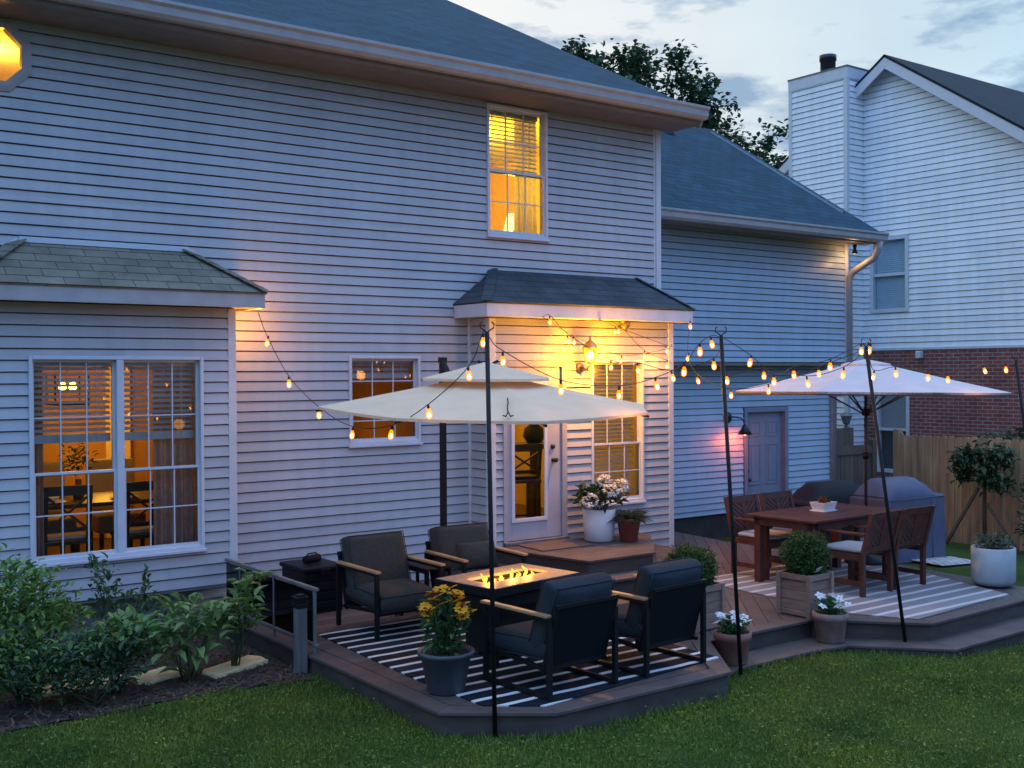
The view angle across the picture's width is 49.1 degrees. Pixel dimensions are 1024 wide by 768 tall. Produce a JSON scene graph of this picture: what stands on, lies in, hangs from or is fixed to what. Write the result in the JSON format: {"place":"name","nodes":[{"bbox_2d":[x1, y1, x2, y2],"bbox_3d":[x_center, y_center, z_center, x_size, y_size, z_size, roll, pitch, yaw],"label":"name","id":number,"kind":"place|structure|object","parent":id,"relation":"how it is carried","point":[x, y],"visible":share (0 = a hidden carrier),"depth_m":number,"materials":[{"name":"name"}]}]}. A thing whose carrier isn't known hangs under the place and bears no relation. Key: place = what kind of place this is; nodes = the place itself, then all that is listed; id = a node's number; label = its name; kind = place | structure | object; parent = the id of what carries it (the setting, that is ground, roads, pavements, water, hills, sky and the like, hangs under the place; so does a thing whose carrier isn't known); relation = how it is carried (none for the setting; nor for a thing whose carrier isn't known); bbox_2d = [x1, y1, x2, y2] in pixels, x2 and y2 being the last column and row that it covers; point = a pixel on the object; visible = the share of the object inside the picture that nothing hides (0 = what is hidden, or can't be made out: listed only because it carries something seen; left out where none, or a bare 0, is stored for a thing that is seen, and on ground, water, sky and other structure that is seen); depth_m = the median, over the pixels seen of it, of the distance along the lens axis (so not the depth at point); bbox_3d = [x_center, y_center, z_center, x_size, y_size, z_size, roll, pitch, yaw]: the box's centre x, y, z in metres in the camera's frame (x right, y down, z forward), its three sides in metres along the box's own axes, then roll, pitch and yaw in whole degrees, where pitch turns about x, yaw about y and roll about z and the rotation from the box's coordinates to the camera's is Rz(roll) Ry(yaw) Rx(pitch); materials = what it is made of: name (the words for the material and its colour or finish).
{"place":"outdoors","nodes":[
{"label":"outdoors","id":0,"kind":"place"},
{"bbox_2d":[302,552,321,563],"bbox_3d":[-1.955,1.698,10.942,0.079,0.102,0.200,0,1,36],"label":"portable speaker","id":1,"kind":"object","parent":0,"point":[313,558],"visible":1,"depth_m":10.91},
{"bbox_2d":[0,520,1023,767],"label":"lawn","id":2,"kind":"structure","parent":0,"point":[958,550],"depth_m":7.74,"materials":[{"name":"green plant"}]},
{"bbox_2d":[0,630,317,733],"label":"mulch bed","id":3,"kind":"object","parent":2,"relation":"on","point":[24,721],"visible":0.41,"depth_m":8.76,"materials":[{"name":"brown soil"}]},
{"bbox_2d":[0,543,108,704],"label":"leafy shrub","id":4,"kind":"object","parent":3,"relation":"on","point":[35,614],"visible":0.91,"depth_m":8.30,"materials":[{"name":"green plant"}]},
{"bbox_2d":[33,679,83,697],"bbox_3d":[-3.490,2.363,8.664,0.368,0.060,0.282,-2,4,-42],"label":"stepping stone","id":5,"kind":"object","parent":3,"relation":"on","point":[48,692],"visible":0.14,"depth_m":8.55,"materials":[{"name":"stone"}]},
{"bbox_2d":[0,621,155,715],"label":"broadleaf shrub","id":6,"kind":"object","parent":3,"relation":"on","point":[114,649],"visible":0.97,"depth_m":8.21,"materials":[{"name":"green plant"}]},
{"bbox_2d":[82,675,127,690],"bbox_3d":[-3.269,2.364,8.831,0.437,0.060,0.299,-2,3,-31],"label":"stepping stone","id":7,"kind":"object","parent":3,"relation":"on","point":[100,686],"visible":0.12,"depth_m":8.73,"materials":[{"name":"stone"}]},
{"bbox_2d":[67,603,180,694],"bbox_3d":[-3.001,2.035,8.626,0.865,0.684,0.550,-1,1,-36],"label":"hydrangea bush","id":8,"kind":"object","parent":3,"relation":"on","point":[117,619],"visible":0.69,"depth_m":8.60,"materials":[{"name":"green plant"}]},
{"bbox_2d":[82,552,179,646],"bbox_3d":[-3.237,1.881,9.717,0.996,0.929,0.471,-1,1,-36],"label":"rose bush","id":9,"kind":"object","parent":3,"relation":"on","point":[146,605],"visible":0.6,"depth_m":9.56,"materials":[{"name":"green plant"}]},
{"bbox_2d":[129,666,183,684],"bbox_3d":[-2.864,2.363,9.025,0.250,0.060,0.438,2,3,36],"label":"stepping stone","id":10,"kind":"object","parent":3,"relation":"on","point":[151,677],"visible":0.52,"depth_m":8.97,"materials":[{"name":"stone"}]},
{"bbox_2d":[137,591,238,681],"bbox_3d":[-2.624,1.999,8.954,0.848,0.743,0.600,0,1,-9],"label":"hydrangea bush","id":11,"kind":"object","parent":3,"relation":"on","point":[194,621],"visible":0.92,"depth_m":8.92,"materials":[{"name":"green plant"}]},
{"bbox_2d":[202,655,267,678],"bbox_3d":[-2.303,2.360,9.318,0.242,0.060,0.592,2,3,33],"label":"stepping stone","id":12,"kind":"object","parent":3,"relation":"on","point":[247,662],"visible":0.84,"depth_m":9.25,"materials":[{"name":"stone"}]},
{"bbox_2d":[199,567,275,665],"bbox_3d":[-2.287,1.954,9.339,0.670,0.820,0.539,0,1,-15],"label":"hydrangea bush","id":13,"kind":"object","parent":3,"relation":"on","point":[245,583],"visible":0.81,"depth_m":9.29,"materials":[{"name":"green plant"}]},
{"bbox_2d":[291,593,308,674],"bbox_3d":[-1.732,2.105,9.168,0.110,0.770,0.110,-1,1,-36],"label":"light post","id":14,"kind":"object","parent":2,"relation":"on","point":[300,605],"visible":0.89,"depth_m":9.13,"materials":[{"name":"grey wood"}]},
{"bbox_2d":[0,0,888,652],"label":"house","id":15,"kind":"structure","parent":2,"relation":"on","point":[324,188],"depth_m":12.11,"materials":[{"name":"grey plastic"}]},
{"bbox_2d":[0,18,31,91],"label":"window","id":16,"kind":"structure","parent":15,"relation":"in","point":[24,46],"depth_m":9.95,"materials":[{"name":"beige paint"}]},
{"bbox_2d":[34,366,43,555],"bbox_3d":[-4.242,0.866,9.866,0.220,2.040,0.076,-1,1,-36],"label":"curtain","id":17,"kind":"object","parent":15,"relation":"hanging from","point":[38,453],"visible":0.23,"depth_m":9.90,"materials":[{"name":"beige fabric"}]},
{"bbox_2d":[43,461,76,553],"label":"upholstered chair","id":18,"kind":"object","parent":15,"relation":"on","point":[54,481],"visible":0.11,"depth_m":12.12,"materials":[{"name":"fabric"}]},
{"bbox_2d":[46,366,89,405],"bbox_3d":[-4.447,-0.182,11.201,0.335,0.788,0.335,-1,1,-36],"label":"pendant lamp","id":19,"kind":"object","parent":15,"relation":"hanging from","point":[63,388],"visible":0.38,"depth_m":11.16,"materials":[{"name":"glass"}]},
{"bbox_2d":[44,484,92,555],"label":"wooden chair","id":20,"kind":"object","parent":15,"relation":"on","point":[76,536],"visible":0.49,"depth_m":10.53,"materials":[{"name":"brown wood"}]},
{"bbox_2d":[48,490,153,520],"bbox_3d":[-4.366,1.546,11.458,1.900,0.760,1.000,-1,1,-36],"label":"indoor table","id":21,"kind":"object","parent":15,"relation":"on","point":[101,499],"visible":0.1,"depth_m":11.31,"materials":[{"name":"brown wood"}]},
{"bbox_2d":[48,497,66,504],"bbox_3d":[-4.511,1.140,10.975,0.280,0.060,0.280,-1,1,-36],"label":"place setting","id":22,"kind":"object","parent":21,"relation":"on","point":[55,500],"visible":0.37,"depth_m":10.96,"materials":[{"name":"white ceramic"}]},
{"bbox_2d":[57,442,98,498],"bbox_3d":[-4.412,0.881,11.386,0.406,0.570,0.362,0,1,-13],"label":"potted plant","id":23,"kind":"object","parent":21,"relation":"on","point":[79,481],"visible":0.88,"depth_m":11.36,"materials":[{"name":"green plant"}]},
{"bbox_2d":[85,457,145,550],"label":"upholstered chair","id":24,"kind":"object","parent":15,"relation":"on","point":[102,523],"visible":0.51,"depth_m":12.44,"materials":[{"name":"fabric"}]},
{"bbox_2d":[27,356,206,567],"bbox_3d":[-3.577,0.667,10.171,1.575,1.835,0.220,-1,1,-36],"label":"window","id":25,"kind":"structure","parent":15,"relation":"in","point":[120,551],"depth_m":10.12,"materials":[{"name":"white plastic"}]},
{"bbox_2d":[110,481,153,548],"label":"wooden chair","id":26,"kind":"object","parent":15,"relation":"on","point":[137,530],"visible":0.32,"depth_m":10.89,"materials":[{"name":"brown wood"}]},
{"bbox_2d":[153,366,196,544],"bbox_3d":[-3.173,0.853,10.657,0.480,2.040,0.076,-1,1,-36],"label":"curtain","id":27,"kind":"object","parent":15,"relation":"hanging from","point":[185,494],"visible":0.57,"depth_m":10.64,"materials":[{"name":"beige fabric"}]},
{"bbox_2d":[347,356,422,447],"bbox_3d":[-1.420,0.185,12.262,0.910,0.985,0.220,-1,1,-36],"label":"window","id":28,"kind":"structure","parent":15,"relation":"in","point":[371,361],"depth_m":12.27,"materials":[{"name":"white plastic"}]},
{"bbox_2d":[484,102,549,241],"bbox_3d":[0.027,-2.490,13.317,0.915,1.560,0.220,-1,1,-36],"label":"window","id":29,"kind":"structure","parent":15,"relation":"in","point":[525,115],"depth_m":13.38,"materials":[{"name":"white plastic"}]},
{"bbox_2d":[514,119,536,233],"bbox_3d":[0.167,-2.355,13.732,0.330,1.840,0.076,-1,1,-36],"label":"curtain","id":30,"kind":"object","parent":15,"relation":"hanging from","point":[531,211],"visible":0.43,"depth_m":13.72,"materials":[{"name":"beige fabric"}]},
{"bbox_2d":[515,443,542,517],"bbox_3d":[0.082,1.269,13.712,0.460,1.103,0.510,0,1,-19],"label":"bar stool","id":31,"kind":"object","parent":15,"relation":"on","point":[523,477],"visible":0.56,"depth_m":13.56,"materials":[{"name":"brown wood"}]},
{"bbox_2d":[515,442,543,516],"bbox_3d":[-0.018,1.299,14.488,1.400,1.030,0.700,-1,1,-36],"label":"counter table","id":32,"kind":"object","parent":15,"relation":"on","point":[533,494],"depth_m":15.04,"materials":[{"name":"brown wood"}]},
{"bbox_2d":[507,367,560,541],"bbox_3d":[0.266,0.797,12.927,0.790,1.980,0.113,-1,1,-36],"label":"door","id":33,"kind":"structure","parent":15,"relation":"in","point":[548,525],"depth_m":13.03,"materials":[{"name":"grey paint"}]},
{"bbox_2d":[576,337,597,372],"bbox_3d":[0.903,-0.350,13.249,0.200,0.429,0.237,-1,1,-36],"label":"wall lamp","id":34,"kind":"object","parent":15,"relation":"attached to","point":[589,356],"visible":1,"depth_m":13.19,"materials":[{"name":"yellow glass"}]},
{"bbox_2d":[543,317,669,363],"bbox_3d":[1.153,-0.507,13.439,2.234,0.528,0.075,-1,1,-42],"label":"string light","id":35,"kind":"object","parent":15,"relation":"hanging from","point":[574,343],"visible":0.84,"depth_m":13.39,"materials":[{"name":"black plastic"}]},
{"bbox_2d":[589,360,646,506],"bbox_3d":[1.254,0.593,13.745,0.875,1.773,0.220,-1,1,-36],"label":"window","id":36,"kind":"structure","parent":15,"relation":"in","point":[639,497],"depth_m":13.86,"materials":[{"name":"white plastic"}]},
{"bbox_2d":[620,321,629,331],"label":"spot light","id":37,"kind":"object","parent":15,"relation":"attached to","point":[625,325],"visible":0.92,"depth_m":13.57,"materials":[{"name":"orange metal"}]},
{"bbox_2d":[600,320,670,368],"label":"string light","id":38,"kind":"object","parent":15,"relation":"hanging from","point":[644,354],"visible":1,"depth_m":13.70,"materials":[{"name":"black rubber"}]},
{"bbox_2d":[599,319,671,353],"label":"string light","id":39,"kind":"object","parent":15,"relation":"hanging from","point":[666,349],"visible":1,"depth_m":13.80,"materials":[{"name":"black rubber"}]},
{"bbox_2d":[723,412,751,434],"bbox_3d":[3.652,0.637,18.040,0.442,0.375,0.239,0,1,30],"label":"wall lamp","id":40,"kind":"object","parent":15,"relation":"attached to","point":[744,430],"visible":0.9,"depth_m":17.96,"materials":[{"name":"metal"}]},
{"bbox_2d":[748,411,781,508],"bbox_3d":[4.212,1.460,18.720,0.930,1.990,0.110,-1,1,-36],"label":"door","id":41,"kind":"structure","parent":15,"relation":"in","point":[764,444],"depth_m":18.75,"materials":[{"name":"white paint"}]},
{"bbox_2d":[852,244,857,253],"bbox_3d":[5.837,-2.297,19.073,0.110,0.160,0.107,-1,1,-36],"label":"eave lamp","id":42,"kind":"object","parent":15,"relation":"hanging from","point":[854,251],"visible":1,"depth_m":19.04,"materials":[{"name":"metal"}]},
{"bbox_2d":[479,321,496,737],"bbox_3d":[-0.148,1.041,7.606,0.117,2.932,0.073,0,1,28],"label":"light pole","id":43,"kind":"object","parent":2,"relation":"on","point":[490,522],"visible":0.92,"depth_m":7.58,"materials":[{"name":"black metal"}]},
{"bbox_2d":[258,312,485,439],"bbox_3d":[-1.393,-0.118,9.073,0.309,1.120,3.808,-1,1,-36],"label":"string light","id":44,"kind":"object","parent":43,"relation":"hanging from","point":[428,411],"visible":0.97,"depth_m":8.34,"materials":[{"name":"black rubber"}]},
{"bbox_2d":[225,531,1023,735],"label":"deck","id":45,"kind":"structure","parent":2,"relation":"on","point":[985,625],"depth_m":10.03,"materials":[{"name":"brown wood"}]},
{"bbox_2d":[225,558,318,653],"bbox_3d":[-2.159,1.939,9.928,0.034,0.546,1.910,-1,1,-36],"label":"glass railing","id":46,"kind":"object","parent":45,"relation":"on","point":[278,599],"visible":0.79,"depth_m":9.74,"materials":[{"name":"grey metal"}]},
{"bbox_2d":[279,558,342,613],"bbox_3d":[-1.956,1.978,10.983,0.450,0.450,0.555,-1,1,-38],"label":"deck box","id":47,"kind":"object","parent":45,"relation":"on","point":[321,575],"visible":0.57,"depth_m":10.80,"materials":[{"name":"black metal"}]},
{"bbox_2d":[316,357,649,525],"bbox_3d":[-0.445,0.979,9.545,2.670,2.459,3.496,-1,1,-36],"label":"cantilever umbrella","id":48,"kind":"object","parent":45,"relation":"on","point":[519,397],"visible":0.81,"depth_m":8.58,"materials":[{"name":"white fabric"}]},
{"bbox_2d":[319,617,718,706],"bbox_3d":[0.018,2.202,9.407,2.385,0.009,2.980,-1,1,-36],"label":"striped rug","id":49,"kind":"object","parent":45,"relation":"on","point":[397,645],"visible":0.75,"depth_m":8.75,"materials":[{"name":"black fabric"}]},
{"bbox_2d":[336,530,445,639],"bbox_3d":[-1.110,1.776,10.079,0.709,0.817,0.803,-1,1,-36],"label":"lounge chair","id":50,"kind":"object","parent":49,"relation":"on","point":[372,573],"visible":0.92,"depth_m":10.06,"materials":[{"name":"grey fabric"}]},
{"bbox_2d":[396,561,451,614],"bbox_3d":[-0.838,1.941,10.497,0.270,0.516,0.594,-1,1,-36],"label":"side table","id":51,"kind":"object","parent":49,"relation":"on","point":[417,568],"visible":0.38,"depth_m":10.33,"materials":[{"name":"brown metal"}]},
{"bbox_2d":[416,585,475,695],"bbox_3d":[-0.483,1.838,8.086,0.443,0.767,0.454,0,1,-19],"label":"flower pot","id":52,"kind":"object","parent":49,"relation":"on","point":[445,664],"visible":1,"depth_m":8.00,"materials":[{"name":"stone"}]},
{"bbox_2d":[424,522,527,612],"bbox_3d":[-0.360,1.766,10.647,0.709,0.817,0.803,-1,1,-33],"label":"lounge chair","id":53,"kind":"object","parent":49,"relation":"on","point":[441,543],"visible":0.36,"depth_m":10.69,"materials":[{"name":"grey fabric"}]},
{"bbox_2d":[456,541,497,569],"bbox_3d":[-0.336,1.647,10.771,0.418,0.255,0.189,-1,1,-33],"label":"throw pillow","id":54,"kind":"object","parent":53,"relation":"on","point":[475,555],"visible":0.78,"depth_m":10.69,"materials":[{"name":"grey fabric"}]},
{"bbox_2d":[435,563,579,666],"bbox_3d":[-0.030,1.861,9.269,0.686,0.675,1.016,0,1,44],"label":"fire table","id":55,"kind":"object","parent":49,"relation":"on","point":[517,585],"visible":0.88,"depth_m":9.06,"materials":[{"name":"black ceramic"}]},
{"bbox_2d":[480,570,618,700],"bbox_3d":[0.290,1.791,8.282,0.709,0.827,0.803,-1,1,-40],"label":"lounge chair","id":56,"kind":"object","parent":49,"relation":"on","point":[571,624],"visible":0.98,"depth_m":8.04,"materials":[{"name":"black fabric"}]},
{"bbox_2d":[591,557,707,677],"bbox_3d":[1.040,1.781,8.874,0.709,0.827,0.803,-1,1,-40],"label":"lounge chair","id":57,"kind":"object","parent":49,"relation":"on","point":[665,605],"visible":0.84,"depth_m":8.59,"materials":[{"name":"black fabric"}]},
{"bbox_2d":[517,538,593,551],"bbox_3d":[0.516,1.825,12.716,0.820,0.012,0.510,-1,1,-36],"label":"doormat","id":58,"kind":"object","parent":45,"relation":"on","point":[556,544],"visible":1,"depth_m":12.68,"materials":[{"name":"brown fabric"}]},
{"bbox_2d":[568,474,632,541],"bbox_3d":[1.046,1.431,13.080,0.815,0.788,0.705,-1,1,-36],"label":"planter pot","id":59,"kind":"object","parent":45,"relation":"on","point":[596,519],"visible":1,"depth_m":12.93,"materials":[{"name":"ceramic"}]},
{"bbox_2d":[605,507,651,541],"bbox_3d":[1.383,1.635,13.009,0.581,0.376,0.572,0,1,24],"label":"planter pot","id":60,"kind":"object","parent":45,"relation":"on","point":[629,522],"visible":1,"depth_m":12.89,"materials":[{"name":"ceramic"}]},
{"bbox_2d":[661,542,724,633],"bbox_3d":[1.601,1.803,10.100,0.576,0.778,0.543,-1,1,-42],"label":"box planter","id":61,"kind":"object","parent":45,"relation":"on","point":[715,597],"visible":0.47,"depth_m":10.02,"materials":[{"name":"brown wood"}]},
{"bbox_2d":[713,610,751,665],"bbox_3d":[1.874,2.150,9.503,0.338,0.431,0.340,0,1,10],"label":"flower pot","id":62,"kind":"object","parent":45,"relation":"on","point":[725,636],"visible":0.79,"depth_m":9.42,"materials":[{"name":"ceramic"}]},
{"bbox_2d":[776,527,833,618],"bbox_3d":[2.777,1.766,10.636,0.520,0.829,0.537,-1,1,-40],"label":"box planter","id":63,"kind":"object","parent":45,"relation":"on","point":[802,580],"visible":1,"depth_m":10.54,"materials":[{"name":"brown wood"}]},
{"bbox_2d":[812,592,851,643],"bbox_3d":[2.914,2.128,10.252,0.344,0.450,0.352,-1,1,-36],"label":"flower pot","id":64,"kind":"object","parent":45,"relation":"on","point":[830,622],"visible":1,"depth_m":10.16,"materials":[{"name":"ceramic"}]},
{"bbox_2d":[714,559,1008,619],"bbox_3d":[3.760,2.156,12.045,2.590,0.009,2.730,-1,1,-36],"label":"striped rug","id":65,"kind":"object","parent":45,"relation":"on","point":[934,595],"visible":0.5,"depth_m":11.55,"materials":[{"name":"grey fabric"}]},
{"bbox_2d":[723,494,796,579],"bbox_3d":[2.825,1.718,12.688,0.555,0.865,0.661,-1,1,-36],"label":"patio chair","id":66,"kind":"object","parent":65,"relation":"on","point":[743,505],"visible":0.62,"depth_m":12.69,"materials":[{"name":"red wood"}]},
{"bbox_2d":[758,490,831,568],"bbox_3d":[3.304,1.712,13.068,0.555,0.865,0.661,-1,1,-34],"label":"patio chair","id":67,"kind":"object","parent":65,"relation":"on","point":[770,501],"visible":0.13,"depth_m":13.22,"materials":[{"name":"red wood"}]},
{"bbox_2d":[746,503,895,581],"bbox_3d":[3.467,1.780,12.392,1.600,0.740,0.900,-1,1,-38],"label":"dining table","id":68,"kind":"object","parent":65,"relation":"on","point":[843,515],"visible":0.76,"depth_m":12.18,"materials":[{"name":"red wood"}]},
{"bbox_2d":[810,495,836,511],"bbox_3d":[3.457,1.320,12.432,0.255,0.177,0.190,-1,1,-41],"label":"planter pot","id":69,"kind":"object","parent":68,"relation":"on","point":[822,504],"visible":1,"depth_m":12.37,"materials":[{"name":"white ceramic"}]},
{"bbox_2d":[820,509,902,597],"bbox_3d":[3.626,1.724,11.650,0.555,0.865,0.661,-1,1,-38],"label":"patio chair","id":70,"kind":"object","parent":65,"relation":"on","point":[876,541],"visible":0.94,"depth_m":11.50,"materials":[{"name":"red wood"}]},
{"bbox_2d":[736,357,1011,565],"bbox_3d":[4.239,0.912,13.419,3.100,2.470,3.100,-1,1,-36],"label":"market umbrella","id":71,"kind":"object","parent":65,"relation":"on","point":[855,382],"visible":0.81,"depth_m":12.57,"materials":[{"name":"white fabric"}]},
{"bbox_2d":[854,505,935,589],"bbox_3d":[4.098,1.718,12.025,0.555,0.865,0.661,-1,1,-35],"label":"patio chair","id":72,"kind":"object","parent":65,"relation":"on","point":[914,527],"visible":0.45,"depth_m":11.88,"materials":[{"name":"red wood"}]},
{"bbox_2d":[971,531,1017,586],"bbox_3d":[5.149,1.857,11.970,0.477,0.576,0.451,-1,1,-36],"label":"planter pot","id":73,"kind":"object","parent":45,"relation":"on","point":[993,561],"visible":1,"depth_m":11.81,"materials":[{"name":"white ceramic"}]},
{"bbox_2d":[561,35,788,167],"bbox_3d":[3.898,-3.901,33.511,8.804,13.329,4.998,0,1,3],"label":"maple tree","id":74,"kind":"object","parent":2,"relation":"on","point":[637,57],"visible":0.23,"depth_m":32.87,"materials":[{"name":"green plant"}]},
{"bbox_2d":[715,327,742,677],"bbox_3d":[1.786,1.030,9.201,0.226,3.004,0.050,0,1,12],"label":"light pole","id":75,"kind":"object","parent":2,"relation":"on","point":[730,497],"visible":0.94,"depth_m":9.18,"materials":[{"name":"black metal"}]},
{"bbox_2d":[489,335,718,399],"bbox_3d":[0.813,-0.133,8.360,2.439,0.499,0.144,-1,1,-40],"label":"string light","id":76,"kind":"object","parent":75,"relation":"hanging from","point":[618,394],"visible":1,"depth_m":8.34,"materials":[{"name":"black rubber"}]},
{"bbox_2d":[543,314,719,381],"bbox_3d":[1.035,-0.390,10.930,0.258,0.729,3.714,-1,1,-25],"label":"string light","id":77,"kind":"object","parent":75,"relation":"hanging from","point":[714,367],"visible":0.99,"depth_m":10.66,"materials":[{"name":"black rubber"}]},
{"bbox_2d":[723,337,865,385],"bbox_3d":[2.448,-0.196,9.739,1.812,0.420,0.122,-1,1,-33],"label":"string light","id":78,"kind":"object","parent":75,"relation":"hanging from","point":[773,381],"visible":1,"depth_m":9.78,"materials":[{"name":"black rubber"}]},
{"bbox_2d":[725,351,865,387],"bbox_3d":[2.450,-0.180,9.742,1.820,0.430,0.144,-1,1,-32],"label":"string light","id":79,"kind":"object","parent":75,"relation":"hanging from","point":[842,376],"visible":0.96,"depth_m":9.78,"materials":[{"name":"black rubber"}]},
{"bbox_2d":[793,480,858,551],"bbox_3d":[4.832,1.985,17.141,1.359,0.992,0.681,-1,1,-32],"label":"covered grill","id":80,"kind":"object","parent":2,"relation":"on","point":[837,491],"visible":0.28,"depth_m":16.90,"materials":[{"name":"black fabric"}]},
{"bbox_2d":[837,428,876,485],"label":"garden gate","id":81,"kind":"structure","parent":2,"relation":"on","point":[850,463],"depth_m":20.24,"materials":[{"name":"grey wood"}]},
{"bbox_2d":[840,412,852,427],"bbox_3d":[6.032,0.646,20.205,0.260,0.280,0.247,-1,1,-36],"label":"post lantern","id":82,"kind":"object","parent":81,"relation":"on","point":[846,417],"visible":1,"depth_m":20.14,"materials":[{"name":"grey metal"}]},
{"bbox_2d":[861,338,906,641],"bbox_3d":[3.402,1.079,10.210,0.446,2.990,0.034,0,1,1],"label":"light pole","id":83,"kind":"object","parent":2,"relation":"on","point":[885,493],"visible":0.94,"depth_m":10.20,"materials":[{"name":"black metal"}]},
{"bbox_2d":[686,319,858,398],"bbox_3d":[2.440,-0.323,12.040,0.600,0.942,3.956,0,1,-15],"label":"string light","id":84,"kind":"object","parent":83,"relation":"hanging from","point":[768,391],"visible":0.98,"depth_m":11.63,"materials":[{"name":"black rubber"}]},
{"bbox_2d":[867,342,1014,382],"bbox_3d":[4.422,-0.204,11.432,3.423,0.398,0.191,-1,1,-43],"label":"string light","id":85,"kind":"object","parent":83,"relation":"hanging from","point":[928,376],"visible":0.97,"depth_m":11.22,"materials":[{"name":"black rubber"}]},
{"bbox_2d":[850,476,946,564],"bbox_3d":[5.540,1.924,16.084,1.312,1.182,0.720,-1,1,-33],"label":"covered grill","id":86,"kind":"object","parent":2,"relation":"on","point":[905,492],"visible":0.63,"depth_m":15.85,"materials":[{"name":"fabric"}]},
{"bbox_2d":[776,53,1023,519],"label":"neighbor house","id":87,"kind":"structure","parent":2,"relation":"on","point":[922,165],"depth_m":23.58,"materials":[{"name":"white plastic"}]},
{"bbox_2d":[870,234,908,312],"bbox_3d":[8.221,-2.371,24.283,0.170,1.640,0.940,-1,1,-36],"label":"window","id":88,"kind":"structure","parent":87,"relation":"in","point":[889,275],"depth_m":24.29,"materials":[{"name":"white glass"}]},
{"bbox_2d":[876,396,909,472],"bbox_3d":[8.283,0.980,24.255,0.170,1.880,0.830,-1,1,-36],"label":"window","id":89,"kind":"structure","parent":87,"relation":"in","point":[895,415],"depth_m":24.40,"materials":[{"name":"white plastic"}]},
{"bbox_2d":[912,556,970,565],"bbox_3d":[6.097,2.482,15.710,0.840,0.012,0.560,1,0,-29],"label":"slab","id":90,"kind":"object","parent":2,"relation":"on","point":[945,561],"visible":0.79,"depth_m":15.67,"materials":[{"name":"grey concrete"}]},
{"bbox_2d":[893,429,1023,550],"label":"wooden fence","id":91,"kind":"object","parent":2,"relation":"on","point":[923,459],"visible":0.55,"depth_m":19.62,"materials":[{"name":"brown wood"}]},
{"bbox_2d":[945,439,1021,552],"bbox_3d":[7.843,1.840,18.693,1.197,1.857,0.862,0,1,22],"label":"young tree","id":92,"kind":"object","parent":2,"relation":"on","point":[966,457],"visible":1,"depth_m":18.59,"materials":[{"name":"green plant"}]},
{"bbox_2d":[977,426,1023,513],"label":"hedge shrub","id":93,"kind":"object","parent":2,"relation":"on","point":[1014,435],"visible":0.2,"depth_m":20.04,"materials":[{"name":"green plant"}]},
{"bbox_2d":[1012,354,1023,429],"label":"light pole","id":94,"kind":"object","parent":2,"relation":"on","point":[1019,387],"visible":1,"depth_m":12.60,"materials":[{"name":"black metal"}]},
{"bbox_2d":[1012,475,1023,545],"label":"upright shrub","id":95,"kind":"object","parent":2,"relation":"on","point":[1021,513],"visible":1,"depth_m":17.76,"materials":[{"name":"green plant"}]},
{"bbox_2d":[523,424,543,443],"bbox_3d":[0.275,0.532,14.642,0.365,0.495,0.338,0,1,30],"label":"wreath","id":96,"kind":"object","parent":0,"point":[533,433],"visible":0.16,"depth_m":14.54,"materials":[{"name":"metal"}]},
{"bbox_2d":[448,0,1023,164],"label":"sky","id":97,"kind":"structure","parent":0,"point":[754,47],"materials":[{"name":"blue"}]},
{"bbox_3d":[0.033,-1.468,14.322,0.560,0.645,0.460,-1,1,-36],"label":"nightstand","id":98,"kind":"object","parent":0,"visible":0},
{"bbox_2d":[504,213,513,231],"bbox_3d":[0.030,-1.980,14.317,0.280,0.380,0.280,-1,1,-36],"label":"table lamp","id":99,"kind":"object","parent":98,"relation":"on","point":[511,221],"visible":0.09,"depth_m":14.22,"materials":[{"name":"white fabric"}]}
]}

